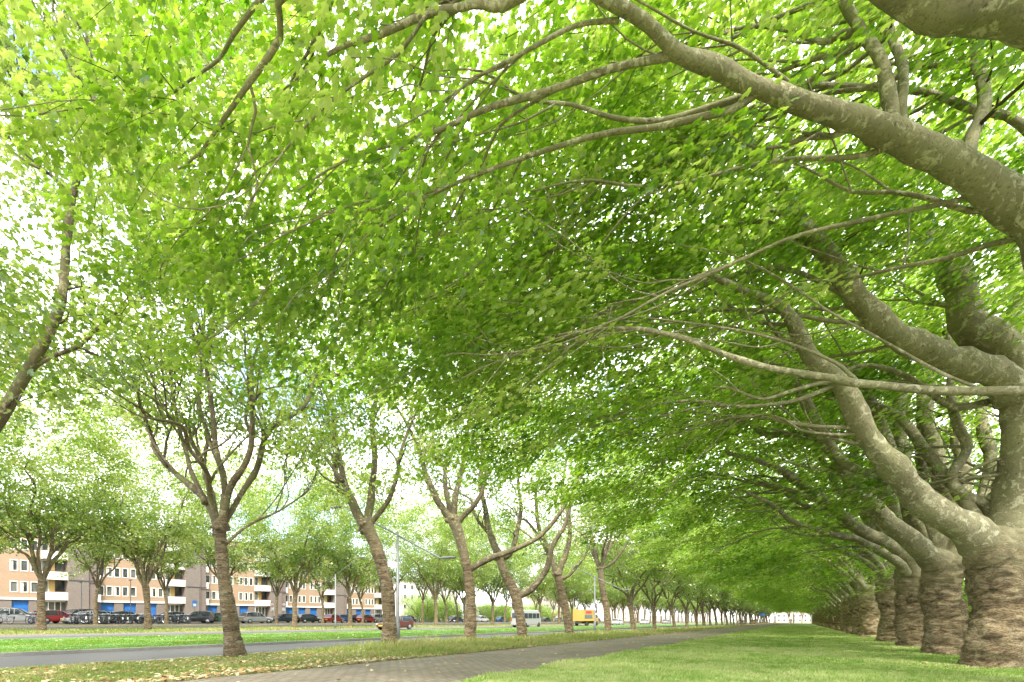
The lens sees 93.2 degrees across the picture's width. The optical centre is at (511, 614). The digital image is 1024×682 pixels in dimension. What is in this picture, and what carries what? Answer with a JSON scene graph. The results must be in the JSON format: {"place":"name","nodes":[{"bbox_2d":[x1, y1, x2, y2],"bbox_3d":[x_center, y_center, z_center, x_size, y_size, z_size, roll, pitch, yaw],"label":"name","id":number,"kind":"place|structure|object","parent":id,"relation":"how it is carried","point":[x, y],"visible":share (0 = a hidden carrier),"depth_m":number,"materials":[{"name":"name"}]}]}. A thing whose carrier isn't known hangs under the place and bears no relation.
{"place":"outdoors","nodes":[
{"label":"outdoors","id":0,"kind":"place"},
{"bbox_2d":[3,621,574,622],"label":"pavement","id":1,"kind":"structure","parent":0,"point":[247,622],"depth_m":74.20,"materials":[{"name":"concrete"}]},
{"bbox_2d":[399,591,454,621],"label":"shrub","id":2,"kind":"object","parent":1,"relation":"on","point":[428,609],"visible":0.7,"depth_m":113.94,"materials":[{"name":"green plant"}]},
{"bbox_2d":[415,594,462,620],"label":"shrub","id":3,"kind":"object","parent":1,"relation":"on","point":[441,612],"visible":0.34,"depth_m":123.61,"materials":[{"name":"green plant"}]},
{"bbox_2d":[476,599,510,620],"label":"shrub","id":4,"kind":"object","parent":1,"relation":"on","point":[483,608],"visible":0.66,"depth_m":138.73,"materials":[{"name":"green plant"}]},
{"bbox_2d":[0,622,659,628],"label":"service road","id":5,"kind":"structure","parent":0,"point":[136,626],"depth_m":55.31,"materials":[{"name":"grey asphalt"}]},
{"bbox_2d":[0,621,684,624],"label":"parking strip","id":6,"kind":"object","parent":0,"point":[240,623],"visible":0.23,"depth_m":67.78,"materials":[{"name":"asphalt"}]},
{"bbox_2d":[0,608,35,623],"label":"parked car","id":7,"kind":"object","parent":6,"relation":"on","point":[19,615],"visible":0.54,"depth_m":49.26,"materials":[{"name":"silver metal"}]},
{"bbox_2d":[0,397,58,554],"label":"plane tree","id":8,"kind":"object","parent":6,"relation":"on","point":[3,542],"visible":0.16,"depth_m":45.58,"materials":[{"name":"green plant"}]},
{"bbox_2d":[31,610,69,623],"bbox_3d":[-49.514,0.199,52.569,2.040,1.476,4.157,0,0,19],"label":"parked car","id":9,"kind":"object","parent":6,"relation":"on","point":[54,615],"visible":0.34,"depth_m":51.71,"materials":[{"name":"red metal"}]},
{"bbox_2d":[60,611,111,623],"bbox_3d":[-47.156,0.250,53.587,2.040,1.476,4.157,0,0,22],"label":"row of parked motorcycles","id":10,"kind":"object","parent":6,"relation":"on","point":[67,620],"visible":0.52,"depth_m":53.19,"materials":[{"name":"black metal"}]},
{"bbox_2d":[20,409,164,624],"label":"plane tree","id":11,"kind":"object","parent":6,"relation":"on","point":[97,559],"visible":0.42,"depth_m":50.24,"materials":[{"name":"green plant"}]},
{"bbox_2d":[111,611,142,622],"bbox_3d":[-46.495,0.261,58.578,2.040,1.476,4.157,0,0,31],"label":"parked car","id":12,"kind":"object","parent":6,"relation":"on","point":[124,613],"visible":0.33,"depth_m":57.76,"materials":[{"name":"black metal"}]},
{"bbox_2d":[96,426,220,623],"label":"plane tree","id":13,"kind":"object","parent":6,"relation":"on","point":[182,563],"visible":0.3,"depth_m":56.16,"materials":[{"name":"green plant"}]},
{"bbox_2d":[181,611,217,622],"bbox_3d":[-41.512,0.285,63.966,4.357,1.636,2.040,0,0,-16],"label":"parked car","id":14,"kind":"object","parent":6,"relation":"on","point":[205,616],"visible":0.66,"depth_m":63.42,"materials":[{"name":"black metal"}]},
{"bbox_2d":[157,433,278,623],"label":"plane tree","id":15,"kind":"object","parent":6,"relation":"on","point":[235,566],"visible":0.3,"depth_m":60.91,"materials":[{"name":"green plant"}]},
{"bbox_2d":[238,612,272,622],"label":"parked car","id":16,"kind":"object","parent":6,"relation":"on","point":[248,617],"visible":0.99,"depth_m":68.23,"materials":[{"name":"silver metal"}]},
{"bbox_2d":[229,460,315,623],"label":"plane tree","id":17,"kind":"object","parent":6,"relation":"on","point":[271,578],"visible":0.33,"depth_m":67.86,"materials":[{"name":"green plant"}]},
{"bbox_2d":[270,613,297,622],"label":"parked car","id":18,"kind":"object","parent":6,"relation":"on","point":[285,617],"visible":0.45,"depth_m":74.46,"materials":[{"name":"grey metal"}]},
{"bbox_2d":[297,614,321,622],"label":"parked car","id":19,"kind":"object","parent":6,"relation":"on","point":[305,618],"visible":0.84,"depth_m":77.28,"materials":[{"name":"black metal"}]},
{"bbox_2d":[283,490,363,622],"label":"plane tree","id":20,"kind":"object","parent":6,"relation":"on","point":[311,575],"visible":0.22,"depth_m":74.43,"materials":[{"name":"green plant"}]},
{"bbox_2d":[324,614,343,622],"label":"parked car","id":21,"kind":"object","parent":6,"relation":"on","point":[329,617],"visible":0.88,"depth_m":80.97,"materials":[{"name":"red metal"}]},
{"bbox_2d":[327,489,393,622],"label":"plane tree","id":22,"kind":"object","parent":6,"relation":"on","point":[363,578],"visible":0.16,"depth_m":81.29,"materials":[{"name":"green plant"}]},
{"bbox_2d":[357,495,423,592],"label":"plane tree","id":23,"kind":"object","parent":6,"relation":"on","point":[393,573],"visible":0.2,"depth_m":86.09,"materials":[{"name":"green plant"}]},
{"bbox_2d":[386,492,452,622],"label":"plane tree","id":24,"kind":"object","parent":6,"relation":"on","point":[421,583],"visible":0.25,"depth_m":94.10,"materials":[{"name":"green plant"}]},
{"bbox_2d":[431,504,484,621],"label":"plane tree","id":25,"kind":"object","parent":6,"relation":"on","point":[455,599],"visible":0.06,"depth_m":110.04,"materials":[{"name":"green plant"}]},
{"bbox_2d":[480,515,531,621],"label":"plane tree","id":26,"kind":"object","parent":6,"relation":"on","point":[506,592],"visible":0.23,"depth_m":124.40,"materials":[{"name":"green plant"}]},
{"bbox_2d":[0,621,693,625],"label":"parking verge","id":27,"kind":"structure","parent":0,"point":[218,624],"depth_m":56.68,"materials":[{"name":"green plant"}]},
{"bbox_2d":[0,622,711,634],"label":"verge","id":28,"kind":"structure","parent":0,"point":[358,627],"depth_m":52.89,"materials":[{"name":"green plant"}]},
{"bbox_2d":[0,415,42,514],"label":"plane tree","id":29,"kind":"object","parent":28,"relation":"on","point":[8,487],"visible":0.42,"depth_m":32.02,"materials":[{"name":"green plant"}]},
{"bbox_2d":[0,353,154,630],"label":"plane tree","id":30,"kind":"object","parent":28,"relation":"on","point":[62,508],"visible":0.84,"depth_m":33.57,"materials":[{"name":"green plant"}]},
{"bbox_2d":[30,377,243,629],"bbox_3d":[-30.012,-8.747,39.616,13.363,20.303,13.142,0,0,31],"label":"plane tree","id":31,"kind":"object","parent":28,"relation":"on","point":[143,547],"visible":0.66,"depth_m":38.43,"materials":[{"name":"green plant"}]},
{"bbox_2d":[229,443,359,626],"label":"plane tree","id":32,"kind":"object","parent":28,"relation":"on","point":[294,549],"visible":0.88,"depth_m":49.77,"materials":[{"name":"green plant"}]},
{"bbox_2d":[287,462,407,626],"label":"plane tree","id":33,"kind":"object","parent":28,"relation":"on","point":[354,568],"visible":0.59,"depth_m":56.38,"materials":[{"name":"green plant"}]},
{"bbox_2d":[387,478,487,625],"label":"plane tree","id":34,"kind":"object","parent":28,"relation":"on","point":[435,570],"visible":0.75,"depth_m":69.71,"materials":[{"name":"green plant"}]},
{"bbox_2d":[417,512,468,622],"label":"plane tree","id":35,"kind":"object","parent":28,"relation":"on","point":[443,597],"visible":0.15,"depth_m":100.50,"materials":[{"name":"green plant"}]},
{"bbox_2d":[427,509,501,624],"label":"plane tree","id":36,"kind":"object","parent":28,"relation":"on","point":[459,587],"visible":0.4,"depth_m":75.92,"materials":[{"name":"green plant"}]},
{"bbox_2d":[454,506,532,624],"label":"plane tree","id":37,"kind":"object","parent":28,"relation":"on","point":[497,580],"visible":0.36,"depth_m":82.73,"materials":[{"name":"green plant"}]},
{"bbox_2d":[507,513,576,623],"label":"plane tree","id":38,"kind":"object","parent":28,"relation":"on","point":[544,584],"visible":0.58,"depth_m":97.79,"materials":[{"name":"green plant"}]},
{"bbox_2d":[531,529,592,623],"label":"plane tree","id":39,"kind":"object","parent":28,"relation":"on","point":[568,585],"visible":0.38,"depth_m":105.50,"materials":[{"name":"green plant"}]},
{"bbox_2d":[551,545,599,623],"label":"plane tree","id":40,"kind":"object","parent":28,"relation":"on","point":[588,587],"visible":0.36,"depth_m":112.01,"materials":[{"name":"green plant"}]},
{"bbox_2d":[565,552,609,623],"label":"plane tree","id":41,"kind":"object","parent":28,"relation":"on","point":[584,602],"visible":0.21,"depth_m":118.44,"materials":[{"name":"green plant"}]},
{"bbox_2d":[573,545,622,612],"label":"plane tree","id":42,"kind":"object","parent":28,"relation":"on","point":[608,590],"visible":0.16,"depth_m":125.01,"materials":[{"name":"green plant"}]},
{"bbox_2d":[593,561,636,618],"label":"plane tree","id":43,"kind":"object","parent":28,"relation":"on","point":[616,604],"visible":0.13,"depth_m":138.16,"materials":[{"name":"green plant"}]},
{"bbox_2d":[615,570,642,622],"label":"plane tree","id":44,"kind":"object","parent":28,"relation":"on","point":[625,602],"visible":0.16,"depth_m":145.05,"materials":[{"name":"green plant"}]},
{"bbox_2d":[0,622,729,638],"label":"road","id":45,"kind":"structure","parent":0,"point":[245,632],"depth_m":35.44,"materials":[{"name":"grey asphalt"}]},
{"bbox_2d":[376,616,413,629],"bbox_3d":[-12.322,0.806,51.008,2.040,1.476,4.157,0,0,31],"label":"parked car","id":46,"kind":"object","parent":45,"relation":"on","point":[407,622],"visible":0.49,"depth_m":51.07,"materials":[{"name":"red metal"}]},
{"bbox_2d":[511,610,540,626],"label":"minibus","id":47,"kind":"object","parent":45,"relation":"on","point":[532,617],"visible":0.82,"depth_m":72.24,"materials":[{"name":"silver metal"}]},
{"bbox_2d":[573,610,598,625],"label":"delivery truck","id":48,"kind":"object","parent":45,"relation":"on","point":[586,617],"visible":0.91,"depth_m":90.73,"materials":[{"name":"yellow metal"}]},
{"bbox_2d":[0,622,761,652],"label":"median lawn","id":49,"kind":"structure","parent":0,"point":[273,636],"depth_m":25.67,"materials":[{"name":"green plant"}]},
{"bbox_2d":[0,622,773,667],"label":"road","id":50,"kind":"structure","parent":0,"point":[26,661],"depth_m":15.53,"materials":[{"name":"grey asphalt"}]},
{"bbox_2d":[0,622,783,681],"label":"verge","id":51,"kind":"structure","parent":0,"point":[283,662],"depth_m":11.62,"materials":[{"name":"green plant"}]},
{"bbox_2d":[0,0,315,455],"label":"plane tree","id":52,"kind":"object","parent":51,"relation":"on","point":[37,358],"visible":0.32,"depth_m":8.34,"materials":[{"name":"green plant"}]},
{"bbox_2d":[0,0,417,656],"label":"plane tree","id":53,"kind":"object","parent":51,"relation":"on","point":[248,402],"visible":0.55,"depth_m":13.59,"materials":[{"name":"green plant"}]},
{"bbox_2d":[169,176,518,643],"bbox_3d":[-5.377,-7.319,18.748,12.252,17.635,11.166,0,0,-24],"label":"plane tree","id":54,"kind":"object","parent":51,"relation":"on","point":[366,523],"visible":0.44,"depth_m":18.67,"materials":[{"name":"green plant"}]},
{"bbox_2d":[331,506,455,639],"bbox_3d":[-5.054,-1.699,19.670,6.940,6.178,0.220,0,0,31],"label":"lamp post","id":55,"kind":"object","parent":51,"relation":"on","point":[397,582],"visible":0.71,"depth_m":19.34,"materials":[{"name":"metal"}]},
{"bbox_2d":[321,275,625,639],"bbox_3d":[-2.174,-8.110,23.982,14.082,19.295,12.018,0,0,-28],"label":"plane tree","id":56,"kind":"object","parent":51,"relation":"on","point":[453,520],"visible":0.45,"depth_m":23.23,"materials":[{"name":"green plant"}]},
{"bbox_2d":[411,346,617,636],"bbox_3d":[-0.801,-7.456,28.255,13.512,18.097,11.680,0,0,31],"label":"plane tree","id":57,"kind":"object","parent":51,"relation":"on","point":[516,595],"visible":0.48,"depth_m":27.53,"materials":[{"name":"green plant"}]},
{"bbox_2d":[481,383,644,633],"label":"plane tree","id":58,"kind":"object","parent":51,"relation":"on","point":[561,591],"visible":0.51,"depth_m":32.81,"materials":[{"name":"green plant"}]},
{"bbox_2d":[556,559,631,631],"bbox_3d":[5.998,-1.472,38.100,6.940,6.178,0.220,0,0,31],"label":"lamp post","id":59,"kind":"object","parent":51,"relation":"on","point":[594,596],"visible":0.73,"depth_m":37.77,"materials":[{"name":"metal"}]},
{"bbox_2d":[530,429,668,630],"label":"plane tree","id":60,"kind":"object","parent":51,"relation":"on","point":[601,567],"visible":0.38,"depth_m":39.91,"materials":[{"name":"green plant"}]},
{"bbox_2d":[572,449,694,629],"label":"plane tree","id":61,"kind":"object","parent":51,"relation":"on","point":[625,577],"visible":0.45,"depth_m":45.55,"materials":[{"name":"green plant"}]},
{"bbox_2d":[599,471,708,629],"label":"plane tree","id":62,"kind":"object","parent":51,"relation":"on","point":[665,584],"visible":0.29,"depth_m":52.66,"materials":[{"name":"green plant"}]},
{"bbox_2d":[625,501,715,627],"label":"plane tree","id":63,"kind":"object","parent":51,"relation":"on","point":[682,584],"visible":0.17,"depth_m":60.01,"materials":[{"name":"green plant"}]},
{"bbox_2d":[652,522,725,626],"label":"plane tree","id":64,"kind":"object","parent":51,"relation":"on","point":[694,590],"visible":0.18,"depth_m":67.33,"materials":[{"name":"green plant"}]},
{"bbox_2d":[676,527,725,625],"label":"plane tree","id":65,"kind":"object","parent":51,"relation":"on","point":[703,598],"visible":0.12,"depth_m":73.14,"materials":[{"name":"green plant"}]},
{"bbox_2d":[695,590,733,625],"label":"plane tree","id":66,"kind":"object","parent":51,"relation":"on","point":[710,607],"visible":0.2,"depth_m":85.40,"materials":[{"name":"green plant"}]},
{"bbox_2d":[707,592,732,624],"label":"plane tree","id":67,"kind":"object","parent":51,"relation":"on","point":[714,608],"visible":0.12,"depth_m":91.22,"materials":[{"name":"green plant"}]},
{"bbox_2d":[710,590,738,624],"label":"plane tree","id":68,"kind":"object","parent":51,"relation":"on","point":[724,603],"visible":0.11,"depth_m":96.81,"materials":[{"name":"green plant"}]},
{"bbox_2d":[173,622,792,681],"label":"path","id":69,"kind":"structure","parent":0,"point":[469,665],"depth_m":11.77,"materials":[{"name":"stone"}]},
{"bbox_2d":[0,0,1023,615],"label":"sky","id":70,"kind":"structure","parent":0,"point":[43,237],"materials":[{"name":"white"}]},
{"bbox_2d":[462,616,797,622],"bbox_3d":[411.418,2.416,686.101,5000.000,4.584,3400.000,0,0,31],"label":"ground","id":71,"kind":"structure","parent":0,"point":[668,617],"depth_m":575.56,"materials":[{"name":"grey"}]},
{"bbox_2d":[0,508,67,612],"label":"apartment building","id":72,"kind":"structure","parent":71,"relation":"on","point":[18,583],"depth_m":62.63,"materials":[{"name":"beige brick"}]},
{"bbox_2d":[12,600,27,611],"bbox_3d":[-63.333,-0.227,62.231,0.080,3.400,1.600,0,0,31],"label":"garage door","id":73,"kind":"structure","parent":72,"relation":"in","point":[20,604],"depth_m":62.32,"materials":[{"name":"blue paint"}]},
{"bbox_2d":[64,518,184,616],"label":"apartment building","id":74,"kind":"structure","parent":71,"relation":"on","point":[114,593],"depth_m":71.18,"materials":[{"name":"white paint"}]},
{"bbox_2d":[181,537,269,616],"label":"apartment building","id":75,"kind":"structure","parent":71,"relation":"on","point":[250,595],"depth_m":82.85,"materials":[{"name":"white paint"}]},
{"bbox_2d":[266,544,334,617],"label":"apartment building","id":76,"kind":"structure","parent":71,"relation":"on","point":[308,600],"depth_m":97.38,"materials":[{"name":"white paint"}]},
{"bbox_2d":[331,557,381,614],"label":"apartment building","id":77,"kind":"structure","parent":71,"relation":"on","point":[371,601],"depth_m":109.21,"materials":[{"name":"white paint"}]},
{"bbox_2d":[0,624,720,656],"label":"kerb","id":78,"kind":"structure","parent":71,"relation":"on","point":[128,649],"depth_m":18.96,"materials":[{"name":"concrete"}]},
{"bbox_2d":[0,622,720,636],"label":"kerb","id":79,"kind":"structure","parent":71,"relation":"on","point":[240,631],"depth_m":36.04,"materials":[{"name":"concrete"}]},
{"bbox_2d":[382,578,457,615],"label":"apartment building","id":80,"kind":"structure","parent":71,"relation":"on","point":[408,590],"depth_m":137.94,"materials":[{"name":"white paint"}]},
{"bbox_2d":[522,593,574,616],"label":"apartment building","id":81,"kind":"structure","parent":71,"relation":"on","point":[525,601],"depth_m":218.16,"materials":[{"name":"white paint"}]},
{"bbox_2d":[600,603,645,620],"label":"apartment building","id":82,"kind":"structure","parent":71,"relation":"on","point":[627,615],"depth_m":256.10,"materials":[{"name":"white paint"}]},
{"bbox_2d":[776,612,810,622],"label":"apartment building","id":83,"kind":"structure","parent":71,"relation":"on","point":[782,617],"depth_m":301.24,"materials":[{"name":"white paint"}]},
{"bbox_2d":[683,608,725,621],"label":"apartment building","id":84,"kind":"structure","parent":0,"point":[718,614],"depth_m":322.53,"materials":[{"name":"white paint"}]},
{"bbox_2d":[451,622,1023,681],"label":"lawn","id":85,"kind":"structure","parent":0,"point":[798,624],"depth_m":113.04,"materials":[{"name":"green plant"}]},
{"bbox_2d":[0,0,525,364],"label":"plane tree","id":86,"kind":"object","parent":85,"relation":"on","point":[442,11],"visible":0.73,"depth_m":6.03,"materials":[{"name":"green plant"}]},
{"bbox_2d":[0,628,989,681],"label":"fallen leaves","id":87,"kind":"object","parent":85,"relation":"on","point":[252,670],"visible":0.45,"depth_m":10.71,"materials":[{"name":"yellow plant"}]},
{"bbox_2d":[16,0,1023,410],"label":"plane tree","id":88,"kind":"object","parent":85,"relation":"on","point":[996,20],"visible":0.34,"depth_m":6.78,"materials":[{"name":"green plant"}]},
{"bbox_2d":[35,0,1023,518],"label":"plane tree","id":89,"kind":"object","parent":85,"relation":"on","point":[981,182],"visible":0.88,"depth_m":7.55,"materials":[{"name":"green plant"}]},
{"bbox_2d":[235,0,1023,667],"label":"plane tree","id":90,"kind":"object","parent":85,"relation":"on","point":[985,534],"visible":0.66,"depth_m":11.29,"materials":[{"name":"green plant"}]},
{"bbox_2d":[731,581,832,627],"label":"plane tree","id":91,"kind":"object","parent":85,"relation":"on","point":[830,616],"visible":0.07,"depth_m":70.60,"materials":[{"name":"green plant"}]},
{"bbox_2d":[728,565,836,629],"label":"plane tree","id":92,"kind":"object","parent":85,"relation":"on","point":[777,585],"visible":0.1,"depth_m":63.88,"materials":[{"name":"green plant"}]},
{"bbox_2d":[716,569,851,629],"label":"plane tree","id":93,"kind":"object","parent":85,"relation":"on","point":[836,598],"visible":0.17,"depth_m":58.70,"materials":[{"name":"green plant"}]},
{"bbox_2d":[732,579,835,628],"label":"plane tree","id":94,"kind":"object","parent":85,"relation":"on","point":[764,592],"visible":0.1,"depth_m":67.36,"materials":[{"name":"green plant"}]},
{"bbox_2d":[547,215,1023,655],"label":"plane tree","id":95,"kind":"object","parent":85,"relation":"on","point":[932,552],"visible":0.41,"depth_m":16.14,"materials":[{"name":"green plant"}]},
{"bbox_2d":[745,590,828,627],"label":"plane tree","id":96,"kind":"object","parent":85,"relation":"on","point":[765,595],"visible":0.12,"depth_m":81.37,"materials":[{"name":"green plant"}]},
{"bbox_2d":[754,595,821,625],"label":"plane tree","id":97,"kind":"object","parent":85,"relation":"on","point":[763,603],"visible":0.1,"depth_m":109.79,"materials":[{"name":"green plant"}]},
{"bbox_2d":[751,593,825,624],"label":"plane tree","id":98,"kind":"object","parent":85,"relation":"on","point":[806,599],"visible":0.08,"depth_m":90.94,"materials":[{"name":"green plant"}]},
{"bbox_2d":[693,480,892,632],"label":"plane tree","id":99,"kind":"object","parent":85,"relation":"on","point":[748,569],"visible":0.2,"depth_m":45.16,"materials":[{"name":"green plant"}]},
{"bbox_2d":[591,289,1000,646],"bbox_3d":[13.437,-6.839,21.933,19.973,17.105,15.446,0,0,31],"label":"plane tree","id":100,"kind":"object","parent":85,"relation":"on","point":[908,623],"visible":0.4,"depth_m":20.24,"materials":[{"name":"green plant"}]},
{"bbox_2d":[702,554,893,631],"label":"plane tree","id":101,"kind":"object","parent":85,"relation":"on","point":[845,602],"visible":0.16,"depth_m":48.21,"materials":[{"name":"green plant"}]},
{"bbox_2d":[712,556,888,630],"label":"plane tree","id":102,"kind":"object","parent":85,"relation":"on","point":[841,597],"visible":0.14,"depth_m":52.75,"materials":[{"name":"green plant"}]},
{"bbox_2d":[626,395,1000,641],"bbox_3d":[16.526,-5.854,27.248,20.096,15.436,11.276,0,0,31],"label":"plane tree","id":103,"kind":"object","parent":85,"relation":"on","point":[884,592],"visible":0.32,"depth_m":26.40,"materials":[{"name":"green plant"}]},
{"bbox_2d":[661,453,965,636],"bbox_3d":[21.569,-5.282,35.511,20.107,14.342,14.464,0,0,31],"label":"plane tree","id":104,"kind":"object","parent":85,"relation":"on","point":[869,615],"visible":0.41,"depth_m":33.37,"materials":[{"name":"green plant"}]},
{"bbox_2d":[677,471,963,634],"bbox_3d":[24.620,-5.212,40.678,20.256,14.320,14.494,0,0,31],"label":"plane tree","id":105,"kind":"object","parent":85,"relation":"on","point":[855,622],"visible":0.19,"depth_m":39.03,"materials":[{"name":"green plant"}]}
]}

